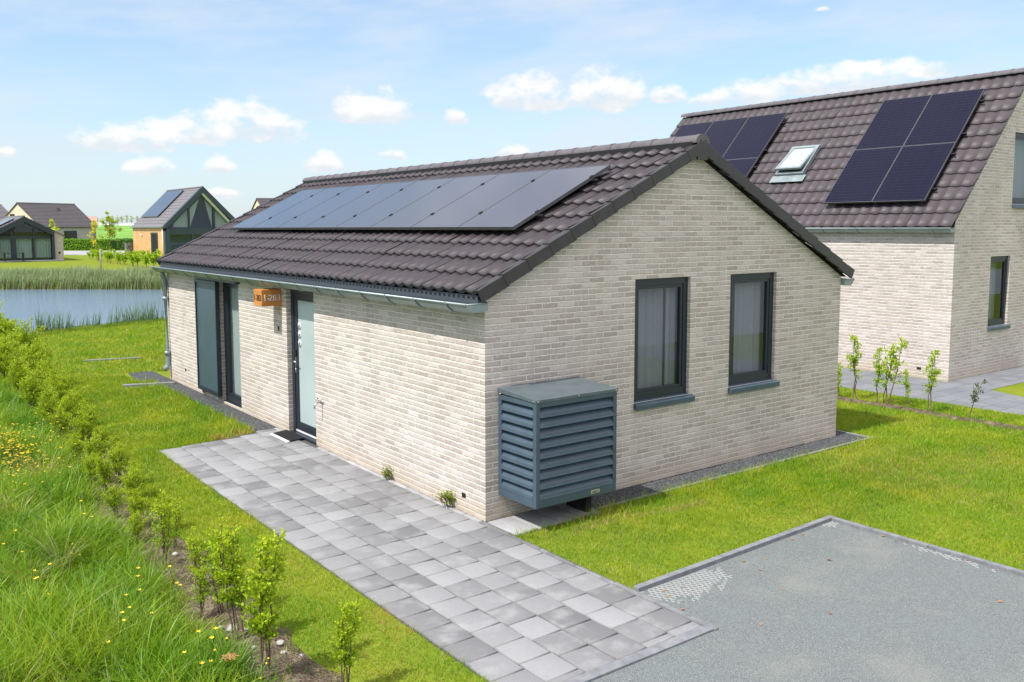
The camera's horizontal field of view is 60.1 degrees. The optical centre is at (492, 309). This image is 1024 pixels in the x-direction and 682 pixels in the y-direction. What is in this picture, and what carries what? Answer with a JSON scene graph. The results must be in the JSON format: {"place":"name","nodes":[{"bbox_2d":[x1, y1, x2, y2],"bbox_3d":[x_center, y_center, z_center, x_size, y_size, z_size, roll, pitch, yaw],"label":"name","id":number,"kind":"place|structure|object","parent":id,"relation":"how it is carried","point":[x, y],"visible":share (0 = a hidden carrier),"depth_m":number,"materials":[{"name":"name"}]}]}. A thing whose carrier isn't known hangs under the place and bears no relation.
{"place":"outdoors","nodes":[
{"label":"outdoors","id":0,"kind":"place"},
{"bbox_2d":[0,204,7,219],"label":"dark roofed house","id":1,"kind":"structure","parent":0,"point":[3,211],"depth_m":148.91,"materials":[{"name":"tile"}]},
{"bbox_2d":[4,202,97,238],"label":"grey house","id":2,"kind":"structure","parent":0,"point":[72,221],"depth_m":143.31,"materials":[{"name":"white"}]},
{"bbox_2d":[64,231,76,238],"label":"dark door","id":3,"kind":"structure","parent":2,"relation":"in","point":[67,234],"depth_m":143.07,"materials":[{"name":"glass"}]},
{"bbox_2d":[0,289,167,332],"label":"pond water","id":4,"kind":"structure","parent":0,"point":[22,304],"depth_m":40.68,"materials":[{"name":"blue liquid"}]},
{"bbox_2d":[0,263,165,288],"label":"reed belt","id":5,"kind":"object","parent":4,"relation":"on","point":[71,278],"visible":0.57,"depth_m":50.40,"materials":[{"name":"green plant"}]},
{"bbox_2d":[18,316,167,335],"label":"bank grass","id":6,"kind":"structure","parent":0,"point":[130,322],"depth_m":27.42,"materials":[{"name":"green plant"}]},
{"bbox_2d":[64,251,124,254],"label":"road","id":7,"kind":"structure","parent":0,"point":[75,252],"depth_m":110.70,"materials":[{"name":"asphalt"}]},
{"bbox_2d":[96,225,132,232],"bbox_3d":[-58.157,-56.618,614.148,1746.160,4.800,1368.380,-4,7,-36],"label":"dike","id":8,"kind":"structure","parent":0,"point":[125,229],"depth_m":539.71,"materials":[{"name":"plant"}]},
{"bbox_2d":[96,233,132,239],"bbox_3d":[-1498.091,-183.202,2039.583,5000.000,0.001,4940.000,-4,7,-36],"label":"field","id":9,"kind":"structure","parent":0,"point":[123,235],"depth_m":353.25,"materials":[{"name":"plant"}]},
{"bbox_2d":[124,243,131,258],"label":"gabion","id":10,"kind":"object","parent":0,"point":[128,246],"visible":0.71,"depth_m":87.80,"materials":[{"name":"stone"}]},
{"bbox_2d":[130,186,234,260],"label":"timber house","id":11,"kind":"structure","parent":0,"point":[168,221],"depth_m":81.90,"materials":[{"name":"brown"}]},
{"bbox_2d":[150,233,157,254],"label":"side door","id":12,"kind":"structure","parent":11,"relation":"in","point":[154,236],"depth_m":81.63,"materials":[{"name":"wood"}]},
{"bbox_2d":[251,198,272,209],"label":"cream gabled house","id":13,"kind":"structure","parent":0,"point":[258,201],"depth_m":130.25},
{"bbox_2d":[159,428,702,681],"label":"paved path","id":14,"kind":"structure","parent":0,"point":[395,524],"depth_m":8.02,"materials":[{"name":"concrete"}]},
{"bbox_2d":[270,430,303,442],"bbox_3d":[-2.988,1.842,12.935,0.350,0.015,0.735,-4,7,-36],"label":"doormat","id":15,"kind":"object","parent":14,"relation":"on","point":[287,436],"visible":1,"depth_m":12.87,"materials":[{"name":"black rubber"}]},
{"bbox_2d":[380,466,393,479],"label":"weed","id":16,"kind":"object","parent":14,"relation":"on","point":[387,472],"visible":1,"depth_m":10.70,"materials":[{"name":"green plant"}]},
{"bbox_2d":[432,490,455,507],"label":"weed","id":17,"kind":"object","parent":14,"relation":"on","point":[447,497],"visible":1,"depth_m":9.63,"materials":[{"name":"green plant"}]},
{"bbox_2d":[0,250,1023,681],"bbox_3d":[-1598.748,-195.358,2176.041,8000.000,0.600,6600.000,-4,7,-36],"label":"ground","id":18,"kind":"structure","parent":0,"point":[376,638],"depth_m":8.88,"materials":[{"name":"green plant"}]},
{"bbox_2d":[0,300,16,357],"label":"hedge shrub","id":19,"kind":"object","parent":18,"relation":"on","point":[5,323],"visible":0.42,"depth_m":18.50,"materials":[{"name":"green plant"}]},
{"bbox_2d":[1,331,20,374],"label":"hedge shrub","id":20,"kind":"object","parent":18,"relation":"on","point":[13,340],"visible":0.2,"depth_m":17.34,"materials":[{"name":"green plant"}]},
{"bbox_2d":[0,333,31,381],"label":"hedge shrub","id":21,"kind":"object","parent":18,"relation":"on","point":[3,365],"visible":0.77,"depth_m":16.70,"materials":[{"name":"green plant"}]},
{"bbox_2d":[0,352,33,393],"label":"hedge shrub","id":22,"kind":"object","parent":18,"relation":"on","point":[16,372],"visible":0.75,"depth_m":15.40,"materials":[{"name":"green plant"}]},
{"bbox_2d":[0,215,64,262],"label":"glazed bungalow","id":23,"kind":"object","parent":18,"relation":"on","point":[32,240],"visible":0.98,"depth_m":82.22,"materials":[{"name":"black"}]},
{"bbox_2d":[16,368,49,411],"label":"hedge shrub","id":24,"kind":"object","parent":18,"relation":"on","point":[30,391],"visible":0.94,"depth_m":14.21,"materials":[{"name":"green plant"}]},
{"bbox_2d":[31,310,57,331],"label":"reed clump","id":25,"kind":"object","parent":18,"relation":"on","point":[42,322],"visible":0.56,"depth_m":25.98,"materials":[{"name":"plant"}]},
{"bbox_2d":[31,384,61,422],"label":"hedge shrub","id":26,"kind":"object","parent":18,"relation":"on","point":[47,401],"visible":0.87,"depth_m":13.26,"materials":[{"name":"green plant"}]},
{"bbox_2d":[39,401,73,444],"bbox_3d":[-6.036,1.595,12.367,0.503,0.647,0.382,3,6,30],"label":"hedge shrub","id":27,"kind":"object","parent":18,"relation":"on","point":[62,425],"visible":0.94,"depth_m":12.33,"materials":[{"name":"green plant"}]},
{"bbox_2d":[45,307,70,329],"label":"reed clump","id":28,"kind":"object","parent":18,"relation":"on","point":[58,325],"visible":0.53,"depth_m":26.50,"materials":[{"name":"plant"}]},
{"bbox_2d":[63,238,117,249],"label":"hedge","id":29,"kind":"object","parent":18,"relation":"on","point":[80,244],"visible":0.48,"depth_m":121.36,"materials":[{"name":"green plant"}]},
{"bbox_2d":[87,220,97,248],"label":"young tree","id":30,"kind":"object","parent":18,"relation":"on","point":[93,227],"visible":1,"depth_m":105.40,"materials":[{"name":"yellow plant"}]},
{"bbox_2d":[86,307,108,324],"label":"reed clump","id":31,"kind":"object","parent":18,"relation":"on","point":[93,323],"visible":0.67,"depth_m":27.65,"materials":[{"name":"plant"}]},
{"bbox_2d":[103,249,115,262],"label":"garden shrub","id":32,"kind":"object","parent":18,"relation":"on","point":[108,254],"visible":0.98,"depth_m":76.56,"materials":[{"name":"green plant"}]},
{"bbox_2d":[98,211,121,249],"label":"young tree","id":33,"kind":"object","parent":18,"relation":"on","point":[111,226],"visible":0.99,"depth_m":96.59,"materials":[{"name":"green plant"}]},
{"bbox_2d":[101,302,123,324],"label":"reed clump","id":34,"kind":"object","parent":18,"relation":"on","point":[116,319],"visible":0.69,"depth_m":28.17,"materials":[{"name":"plant"}]},
{"bbox_2d":[119,251,127,262],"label":"garden shrub","id":35,"kind":"object","parent":18,"relation":"on","point":[124,258],"visible":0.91,"depth_m":72.51,"materials":[{"name":"green plant"}]},
{"bbox_2d":[113,237,133,249],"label":"hedge","id":36,"kind":"object","parent":18,"relation":"on","point":[120,244],"visible":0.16,"depth_m":123.05,"materials":[{"name":"green plant"}]},
{"bbox_2d":[84,357,174,386],"bbox_3d":[-7.817,1.335,18.865,1.232,0.099,4.274,-3,6,-30],"label":"concrete edging","id":37,"kind":"object","parent":18,"relation":"on","point":[140,384],"visible":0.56,"depth_m":17.31,"materials":[{"name":"concrete"}]},
{"bbox_2d":[115,301,143,322],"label":"reed clump","id":38,"kind":"object","parent":18,"relation":"on","point":[127,319],"visible":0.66,"depth_m":28.57,"materials":[{"name":"plant"}]},
{"bbox_2d":[126,249,137,264],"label":"garden shrub","id":39,"kind":"object","parent":18,"relation":"on","point":[131,259],"visible":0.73,"depth_m":69.63,"materials":[{"name":"green plant"}]},
{"bbox_2d":[132,251,140,266],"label":"garden shrub","id":40,"kind":"object","parent":18,"relation":"on","point":[136,257],"visible":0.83,"depth_m":67.99,"materials":[{"name":"green plant"}]},
{"bbox_2d":[120,297,164,320],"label":"reed clump","id":41,"kind":"object","parent":18,"relation":"on","point":[149,314],"visible":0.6,"depth_m":29.11,"materials":[{"name":"plant"}]},
{"bbox_2d":[139,249,150,267],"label":"garden shrub","id":42,"kind":"object","parent":18,"relation":"on","point":[144,259],"visible":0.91,"depth_m":66.75,"materials":[{"name":"green plant"}]},
{"bbox_2d":[128,371,167,380],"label":"corner gravel","id":43,"kind":"structure","parent":18,"relation":"on","point":[147,374],"depth_m":18.38,"materials":[{"name":"gravel"}]},
{"bbox_2d":[144,249,162,265],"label":"garden shrub","id":44,"kind":"object","parent":18,"relation":"on","point":[153,257],"visible":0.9,"depth_m":65.41,"materials":[{"name":"green plant"}]},
{"bbox_2d":[0,340,332,681],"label":"long grass","id":45,"kind":"structure","parent":18,"relation":"on","point":[90,611],"depth_m":7.09,"materials":[{"name":"green plant"}]},
{"bbox_2d":[33,394,344,681],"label":"planting bed","id":46,"kind":"object","parent":18,"relation":"on","point":[300,666],"visible":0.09,"depth_m":6.95,"materials":[{"name":"soil"}]},
{"bbox_2d":[0,318,46,357],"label":"hedge shrub","id":47,"kind":"object","parent":46,"relation":"on","point":[23,336],"visible":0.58,"depth_m":18.16,"materials":[{"name":"green plant"}]},
{"bbox_2d":[1,341,48,383],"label":"hedge shrub","id":48,"kind":"object","parent":46,"relation":"on","point":[31,355],"visible":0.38,"depth_m":16.15,"materials":[{"name":"green plant"}]},
{"bbox_2d":[18,353,55,404],"bbox_3d":[-7.648,1.214,15.017,0.718,0.924,0.545,4,7,39],"label":"hedge shrub","id":49,"kind":"object","parent":46,"relation":"on","point":[44,370],"visible":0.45,"depth_m":14.95,"materials":[{"name":"green plant"}]},
{"bbox_2d":[18,335,58,367],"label":"hedge shrub","id":50,"kind":"object","parent":46,"relation":"on","point":[36,349],"visible":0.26,"depth_m":16.98,"materials":[{"name":"green plant"}]},
{"bbox_2d":[42,355,59,374],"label":"hedge shrub","id":51,"kind":"object","parent":46,"relation":"on","point":[47,363],"visible":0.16,"depth_m":15.75,"materials":[{"name":"green plant"}]},
{"bbox_2d":[37,365,68,411],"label":"hedge shrub","id":52,"kind":"object","parent":46,"relation":"on","point":[51,382],"visible":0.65,"depth_m":13.90,"materials":[{"name":"green plant"}]},
{"bbox_2d":[54,369,75,406],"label":"hedge shrub","id":53,"kind":"object","parent":46,"relation":"on","point":[65,379],"visible":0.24,"depth_m":14.55,"materials":[{"name":"green plant"}]},
{"bbox_2d":[53,369,79,388],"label":"hedge shrub","id":54,"kind":"object","parent":46,"relation":"on","point":[74,378],"visible":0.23,"depth_m":15.36,"materials":[{"name":"green plant"}]},
{"bbox_2d":[55,388,88,431],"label":"hedge shrub","id":55,"kind":"object","parent":46,"relation":"on","point":[67,403],"visible":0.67,"depth_m":12.89,"materials":[{"name":"green plant"}]},
{"bbox_2d":[63,429,83,458],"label":"hedge shrub","id":56,"kind":"object","parent":46,"relation":"on","point":[75,439],"visible":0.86,"depth_m":11.21,"materials":[{"name":"green plant"}]},
{"bbox_2d":[65,384,89,420],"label":"hedge shrub","id":57,"kind":"object","parent":46,"relation":"on","point":[75,394],"visible":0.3,"depth_m":13.57,"materials":[{"name":"green plant"}]},
{"bbox_2d":[68,408,94,445],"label":"hedge shrub","id":58,"kind":"object","parent":46,"relation":"on","point":[83,422],"visible":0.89,"depth_m":11.93,"materials":[{"name":"green plant"}]},
{"bbox_2d":[77,400,99,438],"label":"hedge shrub","id":59,"kind":"object","parent":46,"relation":"on","point":[89,412],"visible":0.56,"depth_m":12.52,"materials":[{"name":"green plant"}]},
{"bbox_2d":[80,452,108,486],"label":"hedge shrub","id":60,"kind":"object","parent":46,"relation":"on","point":[89,463],"visible":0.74,"depth_m":10.39,"materials":[{"name":"green plant"}]},
{"bbox_2d":[79,431,114,467],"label":"hedge shrub","id":61,"kind":"object","parent":46,"relation":"on","point":[94,444],"visible":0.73,"depth_m":10.91,"materials":[{"name":"green plant"}]},
{"bbox_2d":[92,423,114,458],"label":"hedge shrub","id":62,"kind":"object","parent":46,"relation":"on","point":[103,433],"visible":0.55,"depth_m":11.55,"materials":[{"name":"green plant"}]},
{"bbox_2d":[93,450,115,492],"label":"hedge shrub","id":63,"kind":"object","parent":46,"relation":"on","point":[103,467],"visible":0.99,"depth_m":10.07,"materials":[{"name":"green plant"}]},
{"bbox_2d":[98,481,127,517],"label":"hedge shrub","id":64,"kind":"object","parent":46,"relation":"on","point":[114,497],"visible":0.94,"depth_m":9.22,"materials":[{"name":"green plant"}]},
{"bbox_2d":[104,441,138,482],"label":"hedge shrub","id":65,"kind":"object","parent":46,"relation":"on","point":[118,462],"visible":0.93,"depth_m":10.51,"materials":[{"name":"green plant"}]},
{"bbox_2d":[124,457,144,480],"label":"hedge shrub","id":66,"kind":"object","parent":46,"relation":"on","point":[138,467],"visible":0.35,"depth_m":10.02,"materials":[{"name":"green plant"}]},
{"bbox_2d":[116,465,153,507],"bbox_3d":[-3.887,1.918,9.581,0.395,0.508,0.300,-1,5,-4],"label":"hedge shrub","id":67,"kind":"object","parent":46,"relation":"on","point":[134,483],"visible":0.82,"depth_m":9.56,"materials":[{"name":"green plant"}]},
{"bbox_2d":[122,483,149,518],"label":"hedge shrub","id":68,"kind":"object","parent":46,"relation":"on","point":[136,501],"visible":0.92,"depth_m":8.93,"materials":[{"name":"green plant"}]},
{"bbox_2d":[125,510,150,543],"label":"hedge shrub","id":69,"kind":"object","parent":46,"relation":"on","point":[136,524],"visible":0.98,"depth_m":8.49,"materials":[{"name":"green plant"}]},
{"bbox_2d":[147,489,182,565],"bbox_3d":[-2.903,1.948,7.915,0.336,0.751,0.280,-5,7,-44],"label":"hedge shrub","id":70,"kind":"object","parent":46,"relation":"on","point":[164,520],"visible":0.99,"depth_m":7.88,"materials":[{"name":"green plant"}]},
{"bbox_2d":[155,494,176,526],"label":"hedge shrub","id":71,"kind":"object","parent":46,"relation":"on","point":[165,499],"visible":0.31,"depth_m":8.95,"materials":[{"name":"green plant"}]},
{"bbox_2d":[168,497,185,549],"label":"hedge shrub","id":72,"kind":"object","parent":46,"relation":"on","point":[176,525],"visible":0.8,"depth_m":8.33,"materials":[{"name":"green plant"}]},
{"bbox_2d":[183,526,210,585],"bbox_3d":[-2.467,2.080,7.441,0.256,0.574,0.214,-3,6,-30],"label":"hedge shrub","id":73,"kind":"object","parent":46,"relation":"on","point":[192,540],"visible":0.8,"depth_m":7.42,"materials":[{"name":"green plant"}]},
{"bbox_2d":[189,557,211,619],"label":"hedge shrub","id":74,"kind":"object","parent":46,"relation":"on","point":[202,575],"visible":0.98,"depth_m":6.85,"materials":[{"name":"green plant"}]},
{"bbox_2d":[191,517,232,614],"bbox_3d":[-2.171,2.023,6.923,0.350,0.782,0.292,-2,6,-16],"label":"hedge shrub","id":75,"kind":"object","parent":46,"relation":"on","point":[212,572],"visible":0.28,"depth_m":6.90,"materials":[{"name":"green plant"}]},
{"bbox_2d":[205,522,253,641],"bbox_3d":[-1.906,2.003,6.458,0.365,0.908,0.256,-1,5,-6],"label":"hedge shrub","id":76,"kind":"object","parent":46,"relation":"on","point":[231,572],"visible":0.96,"depth_m":6.44,"materials":[{"name":"green plant"}]},
{"bbox_2d":[235,527,286,679],"bbox_3d":[-1.534,1.987,5.933,0.291,1.034,0.416,1,6,15],"label":"hedge shrub","id":77,"kind":"object","parent":46,"relation":"on","point":[261,622],"visible":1,"depth_m":5.89,"materials":[{"name":"green plant"}]},
{"bbox_2d":[328,597,362,681],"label":"hedge shrub","id":78,"kind":"object","parent":46,"relation":"on","point":[342,655],"visible":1,"depth_m":5.78,"materials":[{"name":"green plant"}]},
{"bbox_2d":[199,627,219,681],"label":"buttercup","id":79,"kind":"object","parent":18,"relation":"on","point":[215,628],"visible":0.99,"depth_m":5.75,"materials":[{"name":"green plant"}]},
{"bbox_2d":[156,377,276,430],"bbox_3d":[-5.131,1.613,15.741,0.370,0.001,6.020,-4,7,-36],"label":"side gravel strip","id":80,"kind":"object","parent":18,"relation":"on","point":[241,416],"visible":0.83,"depth_m":15.10,"materials":[{"name":"gravel"}]},
{"bbox_2d":[220,652,238,668],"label":"orange flower","id":81,"kind":"object","parent":18,"relation":"on","point":[229,656],"visible":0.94,"depth_m":5.86,"materials":[{"name":"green plant"}]},
{"bbox_2d":[150,134,854,521],"bbox_3d":[-0.796,-0.437,15.240,6.839,4.161,11.178,-4,7,-36],"label":"brick bungalow","id":82,"kind":"object","parent":18,"relation":"on","point":[680,294],"visible":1,"depth_m":11.08,"materials":[{"name":"brick"}]},
{"bbox_2d":[223,282,241,407],"bbox_3d":[-4.593,0.545,15.392,0.149,2.200,1.660,-4,7,-36],"label":"patio window","id":83,"kind":"structure","parent":82,"relation":"in","point":[230,291],"depth_m":15.32,"materials":[{"name":"clear glass"}]},
{"bbox_2d":[254,288,281,306],"bbox_3d":[-3.352,-0.183,13.178,0.315,0.245,0.317,-4,7,-36],"label":"house number sign","id":84,"kind":"object","parent":82,"relation":"attached to","point":[263,297],"visible":1,"depth_m":13.06,"materials":[{"name":"orange wood"}]},
{"bbox_2d":[290,289,316,444],"bbox_3d":[-2.700,0.784,12.773,0.145,2.200,0.940,-4,7,-36],"label":"front door","id":85,"kind":"structure","parent":82,"relation":"in","point":[302,308],"depth_m":12.88,"materials":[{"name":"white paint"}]},
{"bbox_2d":[498,376,617,511],"bbox_3d":[0.688,1.487,9.293,1.117,1.389,0.633,-4,7,-36],"label":"heat pump cover","id":86,"kind":"object","parent":82,"relation":"attached to","point":[557,441],"visible":1,"depth_m":9.04,"materials":[{"name":"metal"}]},
{"bbox_2d":[634,277,694,410],"bbox_3d":[2.062,0.372,10.716,1.157,1.544,0.289,-4,7,-36],"label":"window","id":87,"kind":"structure","parent":82,"relation":"in","point":[660,349],"depth_m":10.81,"materials":[{"name":"clear glass"}]},
{"bbox_2d":[728,272,779,393],"bbox_3d":[3.468,0.270,11.756,1.254,1.544,0.309,-4,7,-36],"label":"window","id":88,"kind":"structure","parent":82,"relation":"in","point":[751,294],"depth_m":11.79,"materials":[{"name":"clear glass"}]},
{"bbox_2d":[591,431,864,508],"bbox_3d":[3.064,1.982,11.528,5.410,0.001,0.780,-4,7,-36],"label":"gable gravel strip","id":89,"kind":"object","parent":18,"relation":"on","point":[680,479],"visible":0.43,"depth_m":11.11,"materials":[{"name":"gravel"}]},
{"bbox_2d":[596,430,873,509],"bbox_3d":[3.093,2.002,11.525,5.444,0.074,0.817,-4,7,-36],"label":"gravel edging","id":90,"kind":"object","parent":18,"relation":"on","point":[741,471],"visible":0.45,"depth_m":11.12,"materials":[{"name":"concrete"}]},
{"bbox_2d":[563,515,1023,681],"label":"parking kerb","id":91,"kind":"structure","parent":18,"relation":"on","point":[629,660],"depth_m":7.79,"materials":[{"name":"concrete"}]},
{"bbox_2d":[669,68,1023,381],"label":"brick house","id":92,"kind":"structure","parent":18,"relation":"on","point":[905,201],"depth_m":18.66,"materials":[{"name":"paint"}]},
{"bbox_2d":[987,256,1010,330],"bbox_3d":[10.468,-0.355,18.484,0.919,1.534,0.329,-4,7,-36],"label":"window","id":93,"kind":"structure","parent":92,"relation":"in","point":[1000,321],"depth_m":18.64,"materials":[{"name":"black glass"}]},
{"bbox_2d":[1012,133,1023,207],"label":"window","id":94,"kind":"structure","parent":92,"relation":"in","point":[1018,175],"depth_m":19.02,"materials":[{"name":"grey glass"}]},
{"bbox_2d":[837,396,1023,430],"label":"planting bed","id":95,"kind":"object","parent":18,"relation":"on","point":[920,411],"visible":0.52,"depth_m":14.36,"materials":[{"name":"soil"}]},
{"bbox_2d":[837,360,844,395],"bbox_3d":[6.156,1.234,15.721,0.189,0.665,0.309,2,6,26],"label":"sapling","id":96,"kind":"object","parent":95,"relation":"on","point":[839,379],"visible":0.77,"depth_m":15.70,"materials":[{"name":"green plant"}]},
{"bbox_2d":[844,334,862,398],"bbox_3d":[6.351,1.000,15.544,0.343,1.165,0.344,-3,6,-25],"label":"sapling","id":97,"kind":"object","parent":95,"relation":"on","point":[853,359],"visible":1,"depth_m":15.52,"materials":[{"name":"green plant"}]},
{"bbox_2d":[871,346,884,401],"bbox_3d":[6.605,1.124,15.155,0.292,0.988,0.291,5,7,44],"label":"sapling","id":98,"kind":"object","parent":95,"relation":"on","point":[877,366],"visible":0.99,"depth_m":15.14,"materials":[{"name":"green plant"}]},
{"bbox_2d":[877,335,908,405],"bbox_3d":[6.702,1.007,14.913,0.360,1.265,0.587,-2,6,-23],"label":"sapling","id":99,"kind":"object","parent":95,"relation":"on","point":[894,360],"visible":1,"depth_m":14.89,"materials":[{"name":"green plant"}]},
{"bbox_2d":[901,370,912,407],"bbox_3d":[6.914,1.331,14.769,0.190,0.645,0.190,-3,6,-28],"label":"sapling","id":100,"kind":"object","parent":95,"relation":"on","point":[907,385],"visible":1,"depth_m":14.76,"materials":[{"name":"green plant"}]},
{"bbox_2d":[922,350,943,410],"bbox_3d":[7.130,1.160,14.368,0.313,1.061,0.313,0,5,6],"label":"sapling","id":101,"kind":"object","parent":95,"relation":"on","point":[936,371],"visible":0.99,"depth_m":14.36,"materials":[{"name":"green plant"}]},
{"bbox_2d":[967,379,985,417],"bbox_3d":[7.603,1.405,13.857,0.275,0.664,0.157,0,5,3],"label":"sapling","id":102,"kind":"object","parent":95,"relation":"on","point":[973,396],"visible":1,"depth_m":13.85,"materials":[{"name":"green plant"}]},
{"bbox_2d":[0,0,1023,224],"label":"sky","id":103,"kind":"structure","parent":0,"point":[112,106],"materials":[{"name":"blue"}]},
{"bbox_2d":[591,522,1023,681],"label":"gravel parking","id":104,"kind":"structure","parent":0,"point":[902,612],"depth_m":6.93,"materials":[{"name":"grey gravel"}]},
{"bbox_2d":[648,568,732,602],"bbox_3d":[1.729,2.357,7.536,0.982,0.010,0.393,-4,7,-36],"label":"gravel grid","id":105,"kind":"object","parent":104,"relation":"on","point":[691,585],"visible":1,"depth_m":7.55,"materials":[{"name":"gravel"}]},
{"bbox_2d":[904,542,995,571],"bbox_3d":[4.230,2.287,8.207,0.153,0.010,0.871,-4,7,-36],"label":"gravel grid","id":106,"kind":"object","parent":104,"relation":"on","point":[948,555],"visible":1,"depth_m":8.19,"materials":[{"name":"gravel"}]},
{"bbox_2d":[837,366,1023,415],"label":"neighbour paving","id":107,"kind":"structure","parent":0,"point":[959,391],"depth_m":16.75,"materials":[{"name":"grey concrete"}]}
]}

